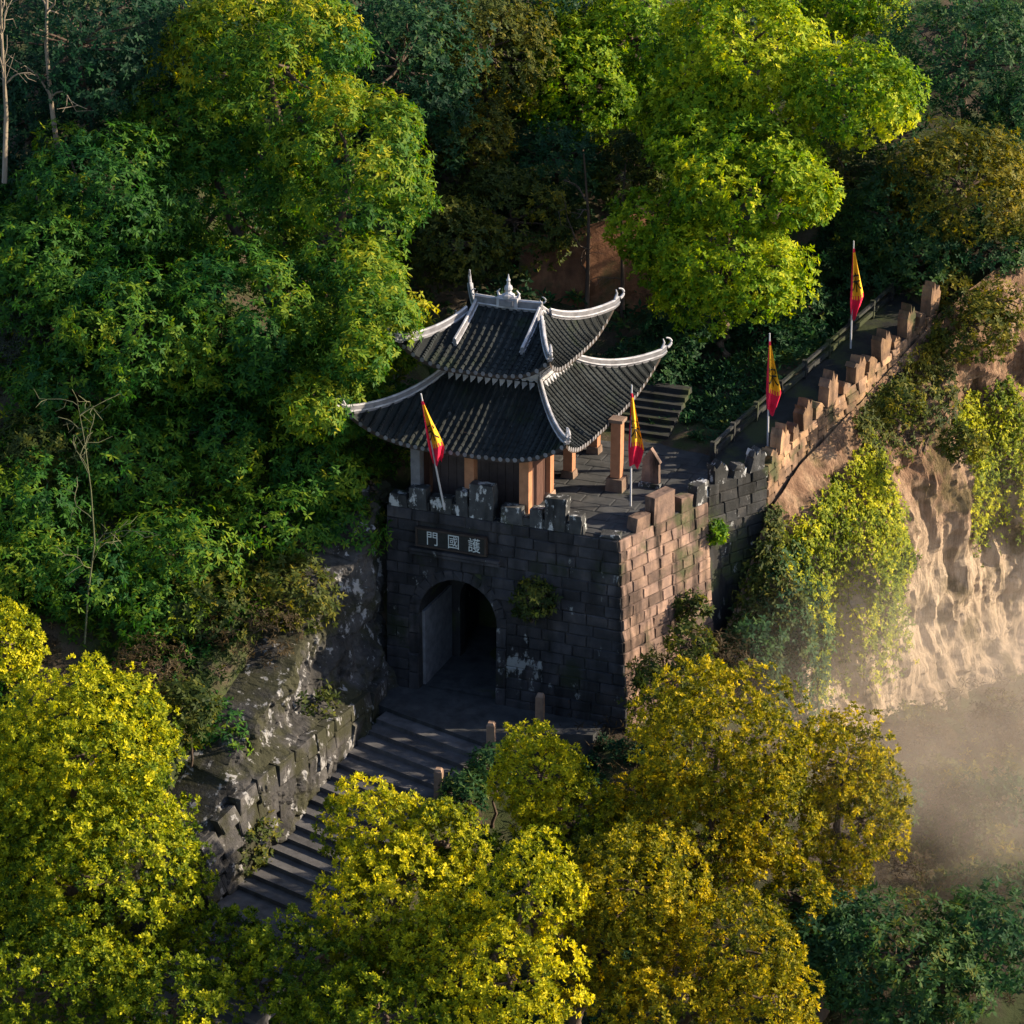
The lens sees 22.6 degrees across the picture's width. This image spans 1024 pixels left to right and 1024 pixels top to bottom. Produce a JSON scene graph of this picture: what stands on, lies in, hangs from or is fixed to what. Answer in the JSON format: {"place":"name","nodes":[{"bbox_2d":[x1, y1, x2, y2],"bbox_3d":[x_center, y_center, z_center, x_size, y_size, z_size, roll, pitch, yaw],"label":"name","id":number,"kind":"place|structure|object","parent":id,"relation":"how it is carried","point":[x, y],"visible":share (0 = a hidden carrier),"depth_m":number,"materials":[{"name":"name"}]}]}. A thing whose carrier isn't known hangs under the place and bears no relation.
{"place":"outdoors","nodes":[
{"label":"outdoors","id":0,"kind":"place"},
{"bbox_2d":[88,476,398,979],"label":"rock face","id":1,"kind":"object","parent":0,"point":[348,656],"visible":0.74,"depth_m":100.01},
{"bbox_2d":[145,667,226,767],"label":"shrub","id":2,"kind":"object","parent":1,"relation":"on","point":[188,718],"visible":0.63,"depth_m":95.02,"materials":[{"name":"green plant"}]},
{"bbox_2d":[0,0,1023,1023],"bbox_3d":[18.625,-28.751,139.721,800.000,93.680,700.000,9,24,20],"label":"ground","id":3,"kind":"structure","parent":0,"point":[1005,1008],"depth_m":108.83,"materials":[{"name":"soil"}]},
{"bbox_2d":[0,595,50,701],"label":"camphor tree","id":4,"kind":"object","parent":3,"relation":"on","point":[12,659],"visible":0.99,"depth_m":96.06,"materials":[{"name":"yellow plant"}]},
{"bbox_2d":[0,522,71,612],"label":"shrub","id":5,"kind":"object","parent":3,"relation":"on","point":[6,586],"visible":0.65,"depth_m":98.57,"materials":[{"name":"green plant"}]},
{"bbox_2d":[0,441,106,564],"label":"shrub","id":6,"kind":"object","parent":3,"relation":"on","point":[22,502],"visible":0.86,"depth_m":99.44,"materials":[{"name":"green plant"}]},
{"bbox_2d":[0,44,107,207],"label":"forest tree","id":7,"kind":"object","parent":3,"relation":"on","point":[34,124],"visible":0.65,"depth_m":108.45,"materials":[{"name":"green plant"}]},
{"bbox_2d":[0,400,124,504],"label":"shrub","id":8,"kind":"object","parent":3,"relation":"on","point":[20,438],"visible":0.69,"depth_m":101.28,"materials":[{"name":"green plant"}]},
{"bbox_2d":[6,529,141,631],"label":"shrub","id":9,"kind":"object","parent":3,"relation":"on","point":[108,563],"visible":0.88,"depth_m":98.19,"materials":[{"name":"green plant"}]},
{"bbox_2d":[0,913,160,1023],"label":"camphor tree","id":10,"kind":"object","parent":3,"relation":"on","point":[55,986],"visible":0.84,"depth_m":86.89,"materials":[{"name":"green plant"}]},
{"bbox_2d":[0,114,209,336],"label":"broadleaf tree","id":11,"kind":"object","parent":3,"relation":"on","point":[34,230],"visible":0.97,"depth_m":104.06,"materials":[{"name":"green plant"}]},
{"bbox_2d":[0,0,213,182],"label":"forest tree","id":12,"kind":"object","parent":3,"relation":"on","point":[77,44],"visible":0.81,"depth_m":107.12,"materials":[{"name":"green plant"}]},
{"bbox_2d":[0,649,220,988],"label":"camphor tree","id":13,"kind":"object","parent":3,"relation":"on","point":[77,817],"visible":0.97,"depth_m":89.87,"materials":[{"name":"yellow plant"}]},
{"bbox_2d":[3,255,228,439],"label":"broadleaf tree","id":14,"kind":"object","parent":3,"relation":"on","point":[109,329],"visible":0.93,"depth_m":101.46,"materials":[{"name":"green plant"}]},
{"bbox_2d":[58,402,204,517],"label":"shrub","id":15,"kind":"object","parent":3,"relation":"on","point":[110,476],"visible":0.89,"depth_m":101.08,"materials":[{"name":"green plant"}]},
{"bbox_2d":[58,0,241,144],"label":"forest tree","id":16,"kind":"object","parent":3,"relation":"on","point":[105,83],"visible":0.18,"depth_m":111.77,"materials":[{"name":"green plant"}]},
{"bbox_2d":[108,628,194,704],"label":"shrub","id":17,"kind":"object","parent":3,"relation":"on","point":[134,655],"visible":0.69,"depth_m":96.65,"materials":[{"name":"green plant"}]},
{"bbox_2d":[94,564,218,653],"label":"shrub","id":18,"kind":"object","parent":3,"relation":"on","point":[157,603],"visible":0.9,"depth_m":98.13,"materials":[{"name":"green plant"}]},
{"bbox_2d":[96,943,245,1023],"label":"camphor tree","id":19,"kind":"object","parent":3,"relation":"on","point":[200,995],"visible":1,"depth_m":85.90,"materials":[{"name":"green plant"}]},
{"bbox_2d":[99,491,258,603],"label":"shrub","id":20,"kind":"object","parent":3,"relation":"on","point":[180,533],"visible":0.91,"depth_m":98.99,"materials":[{"name":"green plant"}]},
{"bbox_2d":[0,419,389,983],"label":"slope ivy","id":21,"kind":"object","parent":3,"relation":"on","point":[203,674],"visible":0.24,"depth_m":99.23,"materials":[{"name":"green plant"}]},
{"bbox_2d":[0,276,402,972],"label":"dry undergrowth","id":22,"kind":"object","parent":3,"relation":"on","point":[138,510],"visible":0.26,"depth_m":102.22,"materials":[{"name":"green plant"}]},
{"bbox_2d":[140,561,265,646],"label":"shrub","id":23,"kind":"object","parent":3,"relation":"on","point":[208,589],"visible":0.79,"depth_m":98.39,"materials":[{"name":"green plant"}]},
{"bbox_2d":[0,149,417,916],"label":"undergrowth","id":24,"kind":"object","parent":3,"relation":"on","point":[382,463],"visible":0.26,"depth_m":102.19,"materials":[{"name":"green plant"}]},
{"bbox_2d":[137,374,298,489],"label":"shrub","id":25,"kind":"object","parent":3,"relation":"on","point":[240,456],"visible":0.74,"depth_m":102.18,"materials":[{"name":"green plant"}]},
{"bbox_2d":[185,688,261,756],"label":"shrub","id":26,"kind":"object","parent":3,"relation":"on","point":[220,717],"visible":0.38,"depth_m":97.25,"materials":[{"name":"green plant"}]},
{"bbox_2d":[190,594,305,670],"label":"shrub","id":27,"kind":"object","parent":3,"relation":"on","point":[226,639],"visible":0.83,"depth_m":98.60,"materials":[{"name":"green plant"}]},
{"bbox_2d":[206,472,332,563],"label":"shrub","id":28,"kind":"object","parent":3,"relation":"on","point":[293,497],"visible":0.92,"depth_m":100.96,"materials":[{"name":"green plant"}]},
{"bbox_2d":[116,0,444,455],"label":"tall tree","id":29,"kind":"object","parent":3,"relation":"on","point":[307,340],"visible":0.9,"depth_m":104.99,"materials":[{"name":"green plant"}]},
{"bbox_2d":[193,676,386,918],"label":"retaining wall","id":30,"kind":"structure","parent":3,"relation":"on","point":[312,749],"depth_m":97.91,"materials":[{"name":"stone"}]},
{"bbox_2d":[237,550,348,635],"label":"shrub","id":31,"kind":"object","parent":3,"relation":"on","point":[315,609],"visible":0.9,"depth_m":99.76,"materials":[{"name":"green plant"}]},
{"bbox_2d":[254,434,373,521],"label":"shrub","id":32,"kind":"object","parent":3,"relation":"on","point":[351,480],"visible":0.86,"depth_m":101.97,"materials":[{"name":"green plant"}]},
{"bbox_2d":[175,902,468,1023],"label":"camphor tree","id":33,"kind":"object","parent":3,"relation":"on","point":[256,942],"visible":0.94,"depth_m":86.41,"materials":[{"name":"green plant"}]},
{"bbox_2d":[308,491,393,555],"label":"shrub","id":34,"kind":"object","parent":3,"relation":"on","point":[338,530],"visible":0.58,"depth_m":102.45,"materials":[{"name":"green plant"}]},
{"bbox_2d":[122,625,605,1023],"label":"stone stairs","id":35,"kind":"structure","parent":3,"relation":"on","point":[446,713],"depth_m":101.46,"materials":[{"name":"stone"}]},
{"bbox_2d":[303,771,493,1010],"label":"camphor tree","id":36,"kind":"object","parent":3,"relation":"on","point":[410,854],"visible":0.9,"depth_m":88.88,"materials":[{"name":"yellow plant"}]},
{"bbox_2d":[314,0,496,186],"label":"forest tree","id":37,"kind":"object","parent":3,"relation":"on","point":[401,26],"visible":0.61,"depth_m":115.24,"materials":[{"name":"green plant"}]},
{"bbox_2d":[129,730,692,1023],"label":"slope weeds","id":38,"kind":"object","parent":3,"relation":"on","point":[620,742],"visible":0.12,"depth_m":100.29,"materials":[{"name":"green plant"}]},
{"bbox_2d":[363,62,489,181],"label":"forest tree","id":39,"kind":"object","parent":3,"relation":"on","point":[451,134],"visible":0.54,"depth_m":117.25,"materials":[{"name":"green plant"}]},
{"bbox_2d":[377,890,520,1023],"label":"camphor tree","id":40,"kind":"object","parent":3,"relation":"on","point":[436,945],"visible":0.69,"depth_m":85.48,"materials":[{"name":"green plant"}]},
{"bbox_2d":[434,767,492,827],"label":"shrub","id":41,"kind":"object","parent":3,"relation":"on","point":[455,787],"visible":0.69,"depth_m":98.25,"materials":[{"name":"green plant"}]},
{"bbox_2d":[418,827,527,1023],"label":"camphor tree","id":42,"kind":"object","parent":3,"relation":"on","point":[443,852],"visible":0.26,"depth_m":91.68,"materials":[{"name":"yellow plant"}]},
{"bbox_2d":[429,93,520,178],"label":"forest tree","id":43,"kind":"object","parent":3,"relation":"on","point":[503,133],"visible":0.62,"depth_m":118.96,"materials":[{"name":"green plant"}]},
{"bbox_2d":[395,0,565,127],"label":"forest tree","id":44,"kind":"object","parent":3,"relation":"on","point":[480,26],"visible":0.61,"depth_m":120.17,"materials":[{"name":"green plant"}]},
{"bbox_2d":[391,156,596,293],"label":"evergreen tree","id":45,"kind":"object","parent":3,"relation":"on","point":[475,244],"visible":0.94,"depth_m":115.79,"materials":[{"name":"green plant"}]},
{"bbox_2d":[3,0,1023,385],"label":"forest floor leaves","id":46,"kind":"object","parent":3,"relation":"on","point":[427,294],"visible":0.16,"depth_m":119.73,"materials":[{"name":"green plant"}]},
{"bbox_2d":[434,823,595,1023],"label":"camphor tree","id":47,"kind":"object","parent":3,"relation":"on","point":[527,945],"visible":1,"depth_m":84.31,"materials":[{"name":"yellow plant"}]},
{"bbox_2d":[489,114,611,207],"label":"forest tree","id":48,"kind":"object","parent":3,"relation":"on","point":[541,149],"visible":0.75,"depth_m":118.76,"materials":[{"name":"green plant"}]},
{"bbox_2d":[486,718,621,985],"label":"camphor tree","id":49,"kind":"object","parent":3,"relation":"on","point":[528,811],"visible":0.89,"depth_m":92.44,"materials":[{"name":"green plant"}]},
{"bbox_2d":[387,440,729,732],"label":"stone gate","id":50,"kind":"structure","parent":3,"relation":"on","point":[618,571],"depth_m":102.81,"materials":[{"name":"grey stone"}]},
{"bbox_2d":[335,269,671,515],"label":"pavilion","id":51,"kind":"structure","parent":50,"relation":"on","point":[517,392],"depth_m":102.49,"materials":[{"name":"tile"}]},
{"bbox_2d":[508,575,563,624],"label":"shrub","id":52,"kind":"object","parent":50,"relation":"attached to","point":[531,593],"visible":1,"depth_m":101.29,"materials":[{"name":"green plant"}]},
{"bbox_2d":[605,415,627,493],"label":"stone pillar","id":53,"kind":"structure","parent":50,"relation":"on","point":[616,480],"depth_m":104.18,"materials":[{"name":"stone"}]},
{"bbox_2d":[504,0,639,171],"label":"leafy tree","id":54,"kind":"object","parent":3,"relation":"on","point":[576,53],"visible":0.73,"depth_m":121.98,"materials":[{"name":"green plant"}]},
{"bbox_2d":[517,817,643,1019],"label":"evergreen tree","id":55,"kind":"object","parent":3,"relation":"on","point":[568,836],"visible":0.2,"depth_m":92.09,"materials":[{"name":"green plant"}]},
{"bbox_2d":[533,813,714,1023],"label":"camphor tree","id":56,"kind":"object","parent":3,"relation":"on","point":[598,917],"visible":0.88,"depth_m":86.36,"materials":[{"name":"yellow plant"}]},
{"bbox_2d":[577,121,672,213],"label":"forest tree","id":57,"kind":"object","parent":3,"relation":"on","point":[635,165],"visible":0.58,"depth_m":118.98,"materials":[{"name":"green plant"}]},
{"bbox_2d":[570,0,686,125],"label":"leafy tree","id":58,"kind":"object","parent":3,"relation":"on","point":[628,10],"visible":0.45,"depth_m":123.25,"materials":[{"name":"green plant"}]},
{"bbox_2d":[592,335,697,389],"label":"shrub","id":59,"kind":"object","parent":3,"relation":"on","point":[668,370],"visible":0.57,"depth_m":113.08,"materials":[{"name":"green plant"}]},
{"bbox_2d":[610,382,691,439],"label":"hill steps","id":60,"kind":"structure","parent":3,"relation":"on","point":[667,398],"depth_m":111.42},
{"bbox_2d":[617,647,712,754],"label":"shrub","id":61,"kind":"object","parent":3,"relation":"on","point":[640,679],"visible":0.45,"depth_m":100.02,"materials":[{"name":"green plant"}]},
{"bbox_2d":[626,306,731,376],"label":"shrub","id":62,"kind":"object","parent":3,"relation":"on","point":[692,349],"visible":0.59,"depth_m":114.13,"materials":[{"name":"green plant"}]},
{"bbox_2d":[661,618,718,754],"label":"shrub","id":63,"kind":"object","parent":3,"relation":"on","point":[699,647],"visible":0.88,"depth_m":100.09,"materials":[{"name":"green plant"}]},
{"bbox_2d":[584,883,826,1023],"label":"camphor tree","id":64,"kind":"object","parent":3,"relation":"on","point":[783,973],"visible":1,"depth_m":85.12,"materials":[{"name":"yellow plant"}]},
{"bbox_2d":[586,654,828,1014],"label":"camphor tree","id":65,"kind":"object","parent":3,"relation":"on","point":[687,795],"visible":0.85,"depth_m":91.18,"materials":[{"name":"yellow plant"}]},
{"bbox_2d":[601,103,846,360],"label":"lime tree","id":66,"kind":"object","parent":3,"relation":"on","point":[692,162],"visible":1,"depth_m":110.35,"materials":[{"name":"green plant"}]},
{"bbox_2d":[715,610,786,683],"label":"shrub","id":67,"kind":"object","parent":3,"relation":"on","point":[754,647],"visible":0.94,"depth_m":103.93,"materials":[{"name":"green plant"}]},
{"bbox_2d":[490,664,1023,1023],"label":"valley scrub","id":68,"kind":"object","parent":3,"relation":"on","point":[1001,747],"visible":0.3,"depth_m":104.17,"materials":[{"name":"green plant"}]},
{"bbox_2d":[645,200,889,444],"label":"path side weeds","id":69,"kind":"object","parent":3,"relation":"on","point":[722,422],"visible":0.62,"depth_m":113.11,"materials":[{"name":"green plant"}]},
{"bbox_2d":[735,307,803,355],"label":"shrub","id":70,"kind":"object","parent":3,"relation":"on","point":[748,328],"visible":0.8,"depth_m":113.96,"materials":[{"name":"green plant"}]},
{"bbox_2d":[625,0,932,263],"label":"lime tree","id":71,"kind":"object","parent":3,"relation":"on","point":[813,90],"visible":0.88,"depth_m":113.46,"materials":[{"name":"green plant"}]},
{"bbox_2d":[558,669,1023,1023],"bbox_3d":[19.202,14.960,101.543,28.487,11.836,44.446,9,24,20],"label":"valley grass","id":72,"kind":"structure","parent":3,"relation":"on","point":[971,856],"depth_m":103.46,"materials":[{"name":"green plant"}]},
{"bbox_2d":[758,855,838,1020],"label":"camphor tree","id":73,"kind":"object","parent":3,"relation":"on","point":[804,878],"visible":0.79,"depth_m":91.66,"materials":[{"name":"yellow plant"}]},
{"bbox_2d":[757,280,849,341],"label":"shrub","id":74,"kind":"object","parent":3,"relation":"on","point":[804,318],"visible":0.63,"depth_m":114.30,"materials":[{"name":"green plant"}]},
{"bbox_2d":[750,881,883,1023],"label":"evergreen tree","id":75,"kind":"object","parent":3,"relation":"on","point":[823,1013],"visible":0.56,"depth_m":91.32,"materials":[{"name":"green plant"}]},
{"bbox_2d":[706,280,940,616],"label":"city wall","id":76,"kind":"structure","parent":3,"relation":"on","point":[741,495],"depth_m":106.54,"materials":[{"name":"stone"}]},
{"bbox_2d":[790,128,906,207],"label":"forest tree","id":77,"kind":"object","parent":3,"relation":"on","point":[835,154],"visible":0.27,"depth_m":121.63,"materials":[{"name":"green plant"}]},
{"bbox_2d":[782,700,916,959],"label":"camphor tree","id":78,"kind":"object","parent":3,"relation":"on","point":[832,788],"visible":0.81,"depth_m":93.39,"materials":[{"name":"yellow plant"}]},
{"bbox_2d":[787,0,911,88],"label":"leafy tree","id":79,"kind":"object","parent":3,"relation":"on","point":[851,21],"visible":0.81,"depth_m":126.47,"materials":[{"name":"green plant"}]},
{"bbox_2d":[815,237,905,301],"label":"shrub","id":80,"kind":"object","parent":3,"relation":"on","point":[837,265],"visible":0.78,"depth_m":116.32,"materials":[{"name":"green plant"}]},
{"bbox_2d":[832,162,974,298],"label":"evergreen tree","id":81,"kind":"object","parent":3,"relation":"on","point":[912,246],"visible":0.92,"depth_m":115.20,"materials":[{"name":"green plant"}]},
{"bbox_2d":[801,876,1023,1023],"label":"evergreen tree","id":82,"kind":"object","parent":3,"relation":"on","point":[961,942],"visible":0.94,"depth_m":90.51,"materials":[{"name":"green plant"}]},
{"bbox_2d":[854,0,1023,168],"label":"forest tree","id":83,"kind":"object","parent":3,"relation":"on","point":[993,21],"visible":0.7,"depth_m":120.88,"materials":[{"name":"green plant"}]},
{"bbox_2d":[911,752,984,805],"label":"shrub","id":84,"kind":"object","parent":3,"relation":"on","point":[949,783],"visible":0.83,"depth_m":104.80,"materials":[{"name":"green plant"}]},
{"bbox_2d":[875,110,1023,265],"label":"forest tree","id":85,"kind":"object","parent":3,"relation":"on","point":[1003,167],"visible":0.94,"depth_m":114.50,"materials":[{"name":"green plant"}]},
{"bbox_2d":[915,792,1014,862],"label":"shrub","id":86,"kind":"object","parent":3,"relation":"on","point":[988,826],"visible":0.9,"depth_m":102.27,"materials":[{"name":"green plant"}]},
{"bbox_2d":[926,204,1023,278],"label":"evergreen tree","id":87,"kind":"object","parent":3,"relation":"on","point":[981,262],"visible":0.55,"depth_m":115.44,"materials":[{"name":"green plant"}]},
{"bbox_2d":[944,857,1023,922],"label":"shrub","id":88,"kind":"object","parent":3,"relation":"on","point":[982,873],"visible":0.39,"depth_m":99.60,"materials":[{"name":"green plant"}]},
{"bbox_2d":[954,766,1023,829],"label":"shrub","id":89,"kind":"object","parent":3,"relation":"on","point":[994,792],"visible":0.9,"depth_m":102.93,"materials":[{"name":"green plant"}]},
{"bbox_2d":[956,61,1023,199],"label":"forest tree","id":90,"kind":"object","parent":3,"relation":"on","point":[1016,101],"visible":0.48,"depth_m":119.31,"materials":[{"name":"green plant"}]},
{"bbox_2d":[517,214,668,315],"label":"earth bank","id":91,"kind":"structure","parent":0,"point":[569,275],"depth_m":117.49,"materials":[{"name":"soil"}]},
{"bbox_2d":[709,291,951,465],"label":"path","id":92,"kind":"structure","parent":0,"point":[755,432],"depth_m":111.39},
{"bbox_2d":[710,258,925,460],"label":"stone railing","id":93,"kind":"object","parent":92,"relation":"on","point":[757,410],"visible":0.75,"depth_m":111.55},
{"bbox_2d":[696,254,1023,748],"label":"cliff","id":94,"kind":"structure","parent":0,"point":[966,613],"depth_m":112.94,"materials":[{"name":"stone"}]},
{"bbox_2d":[713,503,821,702],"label":"hanging vine","id":95,"kind":"object","parent":94,"relation":"attached to","point":[757,572],"visible":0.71,"depth_m":105.11,"materials":[{"name":"green plant"}]},
{"bbox_2d":[747,532,843,745],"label":"hanging vine","id":96,"kind":"object","parent":94,"relation":"attached to","point":[773,674],"visible":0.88,"depth_m":105.52,"materials":[{"name":"green plant"}]},
{"bbox_2d":[768,428,922,715],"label":"hanging vine","id":97,"kind":"object","parent":94,"relation":"hanging from","point":[867,473],"visible":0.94,"depth_m":108.28,"materials":[{"name":"green plant"}]},
{"bbox_2d":[869,377,931,429],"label":"shrub","id":98,"kind":"object","parent":94,"relation":"on","point":[889,406],"visible":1,"depth_m":107.77,"materials":[{"name":"green plant"}]},
{"bbox_2d":[848,325,966,484],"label":"hanging vine","id":99,"kind":"object","parent":94,"relation":"attached to","point":[864,422],"visible":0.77,"depth_m":111.85,"materials":[{"name":"green plant"}]},
{"bbox_2d":[936,420,989,467],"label":"shrub","id":100,"kind":"object","parent":94,"relation":"on","point":[960,445],"visible":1,"depth_m":108.47,"materials":[{"name":"green plant"}]},
{"bbox_2d":[927,289,1023,366],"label":"shrub","id":101,"kind":"object","parent":94,"relation":"on","point":[997,325],"visible":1,"depth_m":112.07,"materials":[{"name":"green plant"}]},
{"bbox_2d":[952,374,1023,567],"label":"hanging vine","id":102,"kind":"object","parent":94,"relation":"hanging from","point":[982,479],"visible":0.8,"depth_m":114.69,"materials":[{"name":"green plant"}]},
{"bbox_2d":[966,272,1023,329],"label":"shrub","id":103,"kind":"object","parent":94,"relation":"on","point":[1002,300],"visible":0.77,"depth_m":112.43,"materials":[{"name":"green plant"}]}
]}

